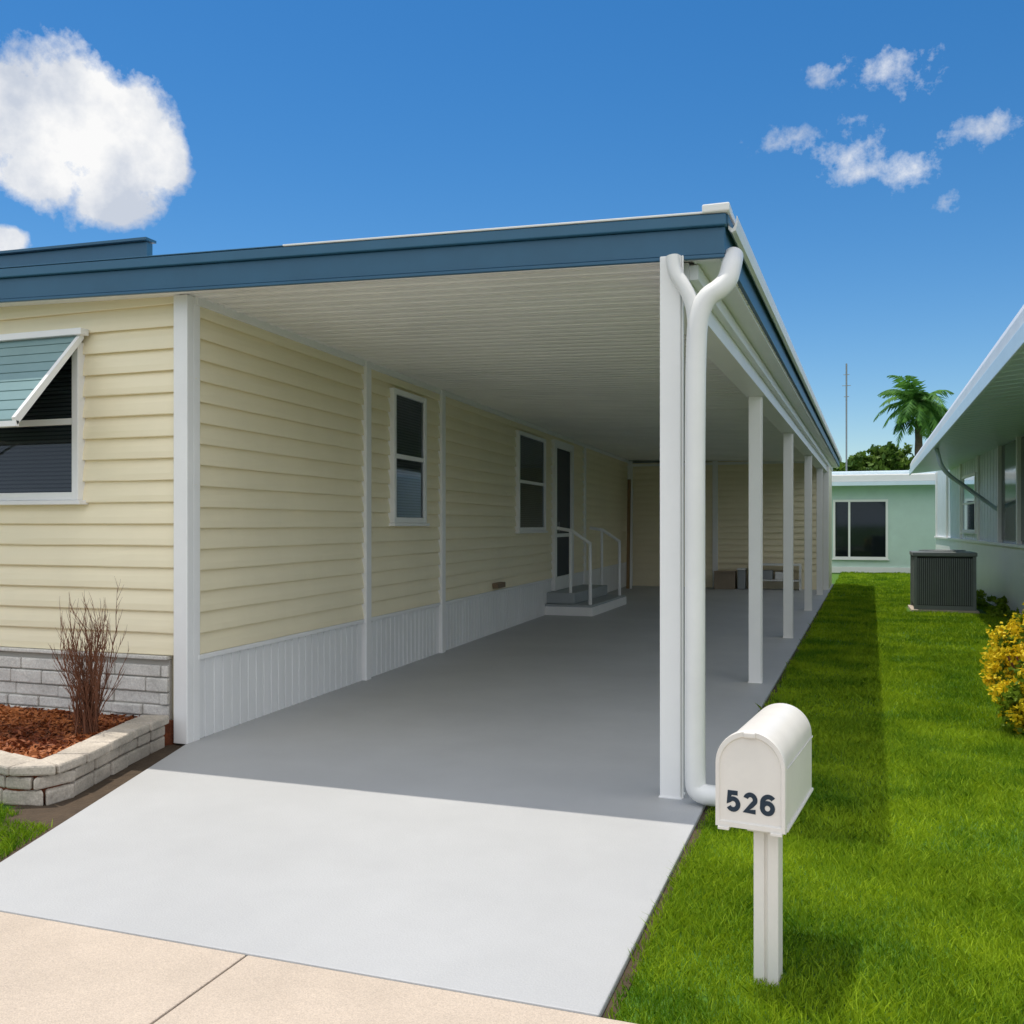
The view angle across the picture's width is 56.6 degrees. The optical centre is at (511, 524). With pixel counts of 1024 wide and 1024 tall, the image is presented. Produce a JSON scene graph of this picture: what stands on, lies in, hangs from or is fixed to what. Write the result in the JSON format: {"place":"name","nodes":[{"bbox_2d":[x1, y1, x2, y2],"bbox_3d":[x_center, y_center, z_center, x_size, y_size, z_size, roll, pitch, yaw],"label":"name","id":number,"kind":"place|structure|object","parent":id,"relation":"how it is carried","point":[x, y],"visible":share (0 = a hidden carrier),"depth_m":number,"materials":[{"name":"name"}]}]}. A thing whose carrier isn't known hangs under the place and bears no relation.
{"place":"outdoors","nodes":[
{"label":"outdoors","id":0,"kind":"place"},
{"bbox_2d":[0,912,634,1023],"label":"sidewalk","id":1,"kind":"structure","parent":0,"point":[53,972],"depth_m":2.90,"materials":[{"name":"beige concrete"}]},
{"bbox_2d":[0,584,833,1016],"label":"driveway","id":2,"kind":"structure","parent":0,"point":[494,816],"depth_m":4.55,"materials":[{"name":"paint"}]},
{"bbox_2d":[0,202,841,806],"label":"carport","id":3,"kind":"object","parent":2,"relation":"on","point":[664,342],"visible":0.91,"depth_m":6.18,"materials":[{"name":"white metal"}]},
{"bbox_2d":[0,242,152,266],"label":"roof band","id":4,"kind":"object","parent":3,"relation":"on","point":[106,252],"visible":0.51,"depth_m":6.38,"materials":[{"name":"blue metal"}]},
{"bbox_2d":[0,237,155,255],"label":"roof cap","id":5,"kind":"object","parent":4,"relation":"on","point":[82,245],"visible":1,"depth_m":6.36,"materials":[{"name":"blue metal"}]},
{"bbox_2d":[196,307,627,653],"bbox_3d":[0.311,-0.330,14.313,0.031,2.380,16.798,0,0,17],"label":"side siding","id":6,"kind":"object","parent":3,"relation":"attached to","point":[281,492],"visible":0.89,"depth_m":8.08,"materials":[{"name":"beige plastic"}]},
{"bbox_2d":[361,360,370,680],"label":"batten trim","id":7,"kind":"structure","parent":6,"relation":"attached to","point":[366,562],"depth_m":8.71,"materials":[{"name":"white paint"}]},
{"bbox_2d":[388,388,426,522],"bbox_3d":[-1.058,-0.680,9.671,0.074,1.320,0.851,0,0,17],"label":"frame","id":8,"kind":"object","parent":6,"relation":"attached to","point":[392,443],"visible":0.94,"depth_m":9.30,"materials":[{"name":"white paint"}]},
{"bbox_2d":[397,396,420,516],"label":"blind slats","id":9,"kind":"object","parent":8,"relation":"attached to","point":[408,455],"visible":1,"depth_m":9.67,"materials":[{"name":"grey plastic"}]},
{"bbox_2d":[397,396,420,517],"bbox_3d":[-1.066,-0.680,9.673,0.006,1.210,0.741,0,0,17],"label":"interior","id":10,"kind":"object","parent":8,"relation":"attached to","point":[408,462],"visible":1,"depth_m":9.69,"materials":[{"name":"black"}]},
{"bbox_2d":[397,454,423,462],"bbox_3d":[-1.044,-0.680,9.667,0.025,0.044,0.741,0,0,17],"label":"meeting rail","id":11,"kind":"object","parent":8,"relation":"attached to","point":[409,458],"visible":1,"depth_m":9.66,"materials":[{"name":"white paint"}]},
{"bbox_2d":[389,523,429,525],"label":"sill","id":12,"kind":"structure","parent":6,"relation":"attached to","point":[409,524],"depth_m":9.56,"materials":[{"name":"white paint"}]},
{"bbox_2d":[196,297,627,462],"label":"top trim","id":13,"kind":"structure","parent":6,"relation":"attached to","point":[222,310],"depth_m":8.56,"materials":[{"name":"white paint"}]},
{"bbox_2d":[438,389,445,652],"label":"batten trim","id":14,"kind":"structure","parent":6,"relation":"attached to","point":[442,532],"depth_m":10.56,"materials":[{"name":"white paint"}]},
{"bbox_2d":[492,582,505,588],"bbox_3d":[-0.174,0.795,12.541,0.080,0.070,0.350,0,0,17],"label":"wall vent","id":15,"kind":"object","parent":6,"relation":"attached to","point":[497,585],"depth_m":12.44,"materials":[{"name":"metal"}]},
{"bbox_2d":[514,430,545,530],"bbox_3d":[0.284,-0.625,14.149,0.074,1.430,1.512,0,0,17],"label":"frame","id":16,"kind":"object","parent":6,"relation":"attached to","point":[517,469],"visible":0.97,"depth_m":13.53,"materials":[{"name":"white paint"}]},
{"bbox_2d":[520,436,542,526],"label":"blind slats","id":17,"kind":"object","parent":16,"relation":"attached to","point":[530,495],"visible":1,"depth_m":14.16,"materials":[{"name":"grey plastic"}]},
{"bbox_2d":[520,435,542,525],"bbox_3d":[0.277,-0.625,14.152,0.006,1.320,1.402,0,0,17],"label":"interior","id":18,"kind":"object","parent":16,"relation":"attached to","point":[531,485],"visible":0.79,"depth_m":14.19,"materials":[{"name":"black"}]},
{"bbox_2d":[520,480,544,485],"bbox_3d":[0.298,-0.625,14.145,0.025,0.044,1.402,0,0,17],"label":"meeting rail","id":19,"kind":"object","parent":16,"relation":"attached to","point":[532,483],"visible":1,"depth_m":14.12,"materials":[{"name":"white paint"}]},
{"bbox_2d":[515,531,547,533],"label":"sill","id":20,"kind":"structure","parent":6,"relation":"attached to","point":[517,532],"depth_m":13.91,"materials":[{"name":"white paint"}]},
{"bbox_2d":[551,439,573,590],"bbox_3d":[0.856,-0.160,16.047,0.080,2.460,1.351,0,0,17],"label":"frame","id":21,"kind":"object","parent":6,"relation":"attached to","point":[559,582],"visible":0.73,"depth_m":15.47,"materials":[{"name":"white paint"}]},
{"bbox_2d":[557,448,569,575],"bbox_3d":[0.852,-0.210,16.048,0.009,2.120,1.091,0,0,17],"label":"screen","id":22,"kind":"object","parent":21,"relation":"attached to","point":[563,487],"visible":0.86,"depth_m":16.10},
{"bbox_2d":[582,444,585,584],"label":"batten trim","id":23,"kind":"structure","parent":6,"relation":"attached to","point":[584,514],"depth_m":17.69,"materials":[{"name":"white paint"}]},
{"bbox_2d":[545,526,625,615],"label":"entry steps","id":24,"kind":"structure","parent":2,"relation":"on","point":[589,599],"depth_m":15.09,"materials":[{"name":"white paint"}]},
{"bbox_2d":[626,479,632,588],"bbox_3d":[2.674,0.186,21.570,0.128,2.473,0.707,0,0,10],"label":"wooden plank","id":25,"kind":"object","parent":2,"relation":"on","point":[629,540],"visible":1,"depth_m":21.53,"materials":[{"name":"brown wood"}]},
{"bbox_2d":[627,461,632,585],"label":"trim","id":26,"kind":"structure","parent":2,"relation":"on","point":[630,470],"depth_m":22.28,"materials":[{"name":"brown paint"}]},
{"bbox_2d":[712,461,717,587],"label":"trim","id":27,"kind":"structure","parent":2,"relation":"on","point":[714,515],"depth_m":21.64,"materials":[{"name":"white paint"}]},
{"bbox_2d":[633,574,816,589],"bbox_3d":[4.782,1.291,21.620,4.607,0.278,0.030,0,0,19],"label":"base board","id":28,"kind":"object","parent":2,"relation":"on","point":[646,579],"visible":0.29,"depth_m":21.71,"materials":[{"name":"beige plastic"}]},
{"bbox_2d":[714,570,736,588],"bbox_3d":[4.771,1.222,21.243,0.450,0.403,0.450,0,0,19],"label":"cardboard box","id":29,"kind":"object","parent":2,"relation":"on","point":[725,579],"visible":1,"depth_m":21.08,"materials":[{"name":"brown cardboard"}]},
{"bbox_2d":[737,568,746,588],"bbox_3d":[5.119,1.192,21.147,0.190,0.463,0.320,0,0,19],"label":"storage tote","id":30,"kind":"object","parent":2,"relation":"on","point":[741,578],"visible":1,"depth_m":21.01,"materials":[{"name":"white paint"}]},
{"bbox_2d":[763,563,801,590],"bbox_3d":[5.810,1.135,20.958,1.100,0.570,0.400,0,0,19],"label":"storage shelf","id":31,"kind":"object","parent":2,"relation":"on","point":[767,575],"visible":0.63,"depth_m":20.81,"materials":[{"name":"grey metal"}]},
{"bbox_2d":[823,466,828,589],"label":"trim","id":32,"kind":"structure","parent":2,"relation":"on","point":[825,530],"depth_m":20.84,"materials":[{"name":"white paint"}]},
{"bbox_2d":[829,467,831,587],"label":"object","id":33,"kind":"structure","parent":2,"relation":"on","point":[830,527],"depth_m":22.01,"materials":[{"name":"white plastic"}]},
{"bbox_2d":[633,461,816,576],"bbox_3d":[4.782,-0.149,21.619,4.607,2.602,0.031,0,0,19],"label":"siding","id":34,"kind":"object","parent":33,"relation":"attached to","point":[733,517],"visible":0.49,"depth_m":21.53,"materials":[{"name":"beige plastic"}]},
{"bbox_2d":[632,461,803,466],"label":"top trim","id":35,"kind":"structure","parent":34,"relation":"attached to","point":[728,463],"depth_m":21.54,"materials":[{"name":"white paint"}]},
{"bbox_2d":[0,571,1023,1023],"bbox_3d":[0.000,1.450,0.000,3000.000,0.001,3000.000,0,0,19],"label":"ground","id":36,"kind":"structure","parent":0,"point":[834,579],"depth_m":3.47,"materials":[{"name":"green plant"}]},
{"bbox_2d":[0,715,168,805],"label":"blocks","id":37,"kind":"structure","parent":36,"relation":"on","point":[95,759],"depth_m":5.15,"materials":[{"name":"grey stone"}]},
{"bbox_2d":[0,656,168,717],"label":"stone skirting","id":38,"kind":"object","parent":36,"relation":"on","point":[29,676],"visible":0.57,"depth_m":6.53,"materials":[{"name":"grey stone"}]},
{"bbox_2d":[0,646,171,659],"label":"stone cap","id":39,"kind":"object","parent":38,"relation":"on","point":[119,655],"visible":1,"depth_m":6.46,"materials":[{"name":"grey stone"}]},
{"bbox_2d":[0,296,173,655],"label":"front siding","id":40,"kind":"object","parent":38,"relation":"on","point":[120,525],"visible":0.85,"depth_m":6.44,"materials":[{"name":"beige plastic"}]},
{"bbox_2d":[0,342,85,500],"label":"frame","id":41,"kind":"object","parent":40,"relation":"attached to","point":[78,423],"visible":0.64,"depth_m":6.48,"materials":[{"name":"white paint"}]},
{"bbox_2d":[0,355,71,491],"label":"blind slats","id":42,"kind":"object","parent":41,"relation":"attached to","point":[43,441],"visible":0.77,"depth_m":6.61,"materials":[{"name":"grey plastic"}]},
{"bbox_2d":[0,357,71,492],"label":"interior","id":43,"kind":"object","parent":41,"relation":"attached to","point":[40,444],"visible":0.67,"depth_m":6.62,"materials":[{"name":"black"}]},
{"bbox_2d":[0,418,71,427],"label":"meeting rail","id":44,"kind":"object","parent":41,"relation":"attached to","point":[45,422],"visible":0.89,"depth_m":6.58,"materials":[{"name":"white paint"}]},
{"bbox_2d":[0,327,88,426],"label":"window awning","id":45,"kind":"object","parent":41,"relation":"attached to","point":[32,364],"depth_m":6.36,"materials":[{"name":"white paint"}]},
{"bbox_2d":[0,500,88,504],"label":"sill","id":46,"kind":"structure","parent":40,"relation":"attached to","point":[62,502],"depth_m":6.53,"materials":[{"name":"white paint"}]},
{"bbox_2d":[0,651,171,719],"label":"stone mortar","id":47,"kind":"object","parent":36,"relation":"on","point":[118,660],"visible":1,"depth_m":6.43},
{"bbox_2d":[0,704,174,805],"bbox_3d":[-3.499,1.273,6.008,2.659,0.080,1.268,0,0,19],"label":"mulch","id":48,"kind":"object","parent":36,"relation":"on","point":[107,722],"visible":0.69,"depth_m":5.89,"materials":[{"name":"brown wood"}]},
{"bbox_2d":[50,576,128,735],"bbox_3d":[-2.578,0.813,5.838,0.425,0.976,0.468,0,0,-6],"label":"bare twig shrub","id":49,"kind":"object","parent":48,"relation":"on","point":[87,695],"visible":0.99,"depth_m":5.77,"materials":[{"name":"brown plant"}]},
{"bbox_2d":[0,743,184,861],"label":"planter soil","id":50,"kind":"structure","parent":36,"relation":"on","point":[59,813],"depth_m":4.92,"materials":[{"name":"brown soil"}]},
{"bbox_2d":[41,648,173,719],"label":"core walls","id":51,"kind":"structure","parent":36,"relation":"on","point":[172,686],"depth_m":6.31,"materials":[{"name":"beige plastic"}]},
{"bbox_2d":[174,294,199,743],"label":"corner trim","id":52,"kind":"structure","parent":51,"relation":"attached to","point":[186,520],"depth_m":6.21,"materials":[{"name":"white paint"}]},
{"bbox_2d":[200,564,625,737],"bbox_3d":[0.307,1.163,14.330,0.014,0.535,16.768,0,0,17],"label":"side skirting","id":53,"kind":"object","parent":51,"relation":"attached to","point":[240,687],"visible":0.72,"depth_m":8.25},
{"bbox_2d":[199,562,625,659],"bbox_3d":[0.318,0.878,14.327,0.036,0.033,16.768,0,0,17],"label":"skirt cap","id":54,"kind":"object","parent":53,"relation":"attached to","point":[250,645],"visible":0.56,"depth_m":8.31,"materials":[{"name":"white paint"}]},
{"bbox_2d":[601,585,833,1019],"bbox_3d":[4.015,1.472,12.899,0.110,0.056,21.605,0,0,20],"label":"soil strip","id":55,"kind":"object","parent":36,"relation":"on","point":[619,987],"visible":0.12,"depth_m":3.36,"materials":[{"name":"brown soil"}]},
{"bbox_2d":[715,703,813,987],"bbox_3d":[0.856,1.061,3.183,0.218,0.849,0.582,0,0,26],"label":"mailbox","id":56,"kind":"object","parent":36,"relation":"on","point":[764,788],"visible":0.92,"depth_m":2.97,"materials":[{"name":"white metal"}]},
{"bbox_2d":[715,729,786,834],"bbox_3d":[0.740,0.789,2.944,0.215,0.305,0.032,0,0,26],"label":"door","id":57,"kind":"structure","parent":56,"relation":"in","point":[757,766],"depth_m":2.93,"materials":[{"name":"white metal"}]},
{"bbox_2d":[832,461,842,471],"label":"leafy tree","id":58,"kind":"object","parent":36,"relation":"on","point":[835,470],"depth_m":51.76,"materials":[{"name":"green plant"}]},
{"bbox_2d":[836,444,903,470],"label":"leafy tree","id":59,"kind":"object","parent":36,"relation":"on","point":[863,461],"visible":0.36,"depth_m":46.18,"materials":[{"name":"green plant"}]},
{"bbox_2d":[832,567,909,572],"bbox_3d":[8.887,1.360,29.284,11.440,0.180,0.050,0,0,19],"label":"base course","id":60,"kind":"object","parent":36,"relation":"on","point":[867,569],"depth_m":28.59,"materials":[{"name":"white paint"}]},
{"bbox_2d":[832,485,935,567],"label":"walls","id":61,"kind":"structure","parent":36,"relation":"on","point":[911,517],"depth_m":28.35,"materials":[{"name":"green paint"}]},
{"bbox_2d":[833,499,887,558],"bbox_3d":[10.524,0.130,28.710,1.570,1.800,0.050,0,0,19],"label":"frame","id":62,"kind":"object","parent":61,"relation":"attached to","point":[869,500],"visible":1,"depth_m":28.66,"materials":[{"name":"white paint"}]},
{"bbox_2d":[848,502,849,556],"bbox_3d":[10.227,0.130,28.811,0.060,1.660,0.025,0,0,19],"label":"mullion","id":63,"kind":"object","parent":62,"relation":"attached to","point":[848,529],"visible":1,"depth_m":28.80,"materials":[{"name":"white paint"}]},
{"bbox_2d":[835,502,885,556],"bbox_3d":[10.531,0.130,28.729,1.430,1.660,0.006,0,0,19],"label":"interior","id":64,"kind":"object","parent":62,"relation":"attached to","point":[867,529],"visible":1,"depth_m":28.71,"materials":[{"name":"black glass"}]},
{"bbox_2d":[832,559,888,559],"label":"sill","id":65,"kind":"structure","parent":61,"relation":"attached to","point":[860,559],"depth_m":28.66,"materials":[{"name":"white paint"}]},
{"bbox_2d":[832,473,934,481],"bbox_3d":[9.937,-1.385,32.280,12.400,0.230,7.500,0,0,19],"label":"roof edge","id":66,"kind":"object","parent":61,"relation":"on","point":[884,477],"depth_m":27.97,"materials":[{"name":"white metal"}]},
{"bbox_2d":[846,363,846,470],"bbox_3d":[12.121,-3.650,34.429,0.060,4.400,0.057,0,0,19],"label":"antenna mast","id":67,"kind":"object","parent":66,"relation":"on","point":[846,416],"visible":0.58,"depth_m":34.40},
{"bbox_2d":[832,481,934,485],"bbox_3d":[8.692,-1.225,28.726,12.300,0.110,0.028,0,0,19],"label":"fascia band","id":68,"kind":"object","parent":66,"relation":"attached to","point":[884,483],"depth_m":27.91,"materials":[{"name":"white metal"}]},
{"bbox_2d":[874,441,914,470],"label":"leafy tree","id":69,"kind":"object","parent":36,"relation":"on","point":[901,457],"visible":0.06,"depth_m":46.93,"materials":[{"name":"green plant"}]},
{"bbox_2d":[898,442,913,468],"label":"leafy tree","id":70,"kind":"object","parent":36,"relation":"on","point":[908,450],"visible":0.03,"depth_m":50.34,"materials":[{"name":"green plant"}]},
{"bbox_2d":[873,375,953,455],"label":"palm tree","id":71,"kind":"object","parent":36,"relation":"on","point":[926,411],"visible":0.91,"depth_m":44.54,"materials":[{"name":"green plant"}]},
{"bbox_2d":[908,550,978,613],"bbox_3d":[7.268,0.947,16.049,1.020,1.046,0.980,0,0,19],"label":"air conditioner","id":72,"kind":"object","parent":36,"relation":"on","point":[943,580],"visible":1,"depth_m":15.65,"materials":[{"name":"grey metal"}]},
{"bbox_2d":[936,538,1023,613],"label":"wall","id":73,"kind":"structure","parent":36,"relation":"on","point":[999,571],"depth_m":16.40,"materials":[{"name":"green paint"}]},
{"bbox_2d":[934,536,1023,547],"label":"ledge","id":74,"kind":"object","parent":73,"relation":"on","point":[993,543],"visible":1,"depth_m":17.37,"materials":[{"name":"white paint"}]},
{"bbox_2d":[935,472,937,535],"bbox_3d":[11.390,-0.555,25.461,0.077,1.710,0.101,0,0,19],"label":"upright","id":75,"kind":"object","parent":74,"relation":"on","point":[936,503],"visible":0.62,"depth_m":25.42,"materials":[{"name":"white paint"}]},
{"bbox_2d":[946,476,947,536],"bbox_3d":[10.672,-0.555,23.276,0.077,1.710,0.101,0,0,19],"label":"upright","id":76,"kind":"object","parent":74,"relation":"on","point":[946,506],"visible":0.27,"depth_m":23.24,"materials":[{"name":"white paint"}]},
{"bbox_2d":[959,464,961,538],"bbox_3d":[9.891,-0.555,20.901,0.077,1.710,0.101,0,0,19],"label":"upright","id":77,"kind":"object","parent":74,"relation":"on","point":[960,502],"visible":0.46,"depth_m":20.86,"materials":[{"name":"white paint"}]},
{"bbox_2d":[936,448,996,541],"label":"panels","id":78,"kind":"object","parent":74,"relation":"on","point":[988,492],"visible":0.44,"depth_m":19.02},
{"bbox_2d":[935,448,996,510],"bbox_3d":[7.731,-0.748,16.079,1.906,1.022,0.104,0,0,-34],"label":"awning brace","id":79,"kind":"object","parent":78,"relation":"attached to","point":[947,473],"visible":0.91,"depth_m":15.85,"materials":[{"name":"green metal"}]},
{"bbox_2d":[962,472,976,532],"bbox_3d":[9.501,-0.450,19.713,0.075,1.200,1.900,0,0,18],"label":"frame","id":80,"kind":"object","parent":78,"relation":"attached to","point":[974,474],"visible":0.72,"depth_m":18.85,"materials":[{"name":"white paint"}]},
{"bbox_2d":[963,476,973,529],"bbox_3d":[9.489,-0.450,19.717,0.035,1.090,1.790,0,0,19],"label":"glass","id":81,"kind":"object","parent":80,"relation":"attached to","point":[968,516],"visible":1,"depth_m":19.81,"materials":[{"name":"glass"}]},
{"bbox_2d":[977,456,979,539],"bbox_3d":[9.110,-0.555,18.526,0.077,1.710,0.101,0,0,19],"label":"upright","id":82,"kind":"object","parent":74,"relation":"on","point":[978,500],"visible":0.43,"depth_m":18.48,"materials":[{"name":"white paint"}]},
{"bbox_2d":[997,445,1002,541],"bbox_3d":[8.392,-0.555,16.341,0.077,1.710,0.101,0,0,19],"label":"upright","id":83,"kind":"object","parent":74,"relation":"on","point":[999,493],"visible":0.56,"depth_m":16.30,"materials":[{"name":"white paint"}]},
{"bbox_2d":[1016,436,1021,543],"bbox_3d":[7.861,-0.555,14.726,0.077,1.710,0.101,0,0,19],"label":"upright","id":84,"kind":"object","parent":74,"relation":"on","point":[1018,490],"visible":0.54,"depth_m":14.68,"materials":[{"name":"white paint"}]},
{"bbox_2d":[1002,440,1015,540],"bbox_3d":[8.153,-0.550,15.525,0.020,1.600,1.600,0,0,18],"label":"window panel","id":85,"kind":"structure","parent":84,"relation":"attached to","point":[1008,491],"depth_m":15.59,"materials":[{"name":"grey glass"}]},
{"bbox_2d":[976,589,1020,625],"bbox_3d":[7.494,1.364,14.150,0.611,0.410,8.637,0,0,19],"label":"groundcover plant","id":86,"kind":"object","parent":36,"relation":"on","point":[1001,608],"visible":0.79,"depth_m":15.51,"materials":[{"name":"green plant"}]},
{"bbox_2d":[979,602,1023,736],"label":"yellow flowering shrub","id":87,"kind":"object","parent":36,"relation":"on","point":[1006,680],"visible":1,"depth_m":6.59,"materials":[{"name":"yellow plant"}]},
{"bbox_2d":[1003,436,1023,544],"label":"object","id":88,"kind":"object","parent":36,"relation":"on","point":[1009,541],"depth_m":15.66,"materials":[{"name":"white"}]},
{"bbox_2d":[910,305,1023,467],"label":"roof pan","id":89,"kind":"object","parent":88,"relation":"on","point":[1014,326],"visible":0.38,"depth_m":8.88,"materials":[{"name":"white metal"}]},
{"bbox_2d":[912,348,1023,473],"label":"soffit panels","id":90,"kind":"object","parent":89,"relation":"attached to","point":[992,417],"visible":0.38,"depth_m":12.28,"materials":[{"name":"green metal"}]},
{"bbox_2d":[909,323,1023,474],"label":"pale blue band","id":91,"kind":"object","parent":90,"relation":"attached to","point":[1011,350],"visible":1,"depth_m":8.62,"materials":[{"name":"metal"}]},
{"bbox_2d":[1021,436,1023,540],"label":"window panel","id":92,"kind":"structure","parent":88,"relation":"attached to","point":[1022,488],"depth_m":14.56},
{"bbox_2d":[0,0,1023,462],"label":"sky","id":93,"kind":"structure","parent":0,"point":[867,156],"materials":[{"name":"blue"}]},
{"bbox_2d":[832,470,935,474],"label":"roof top","id":94,"kind":"structure","parent":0,"point":[870,472],"depth_m":28.24,"materials":[{"name":"white metal"}]}
]}

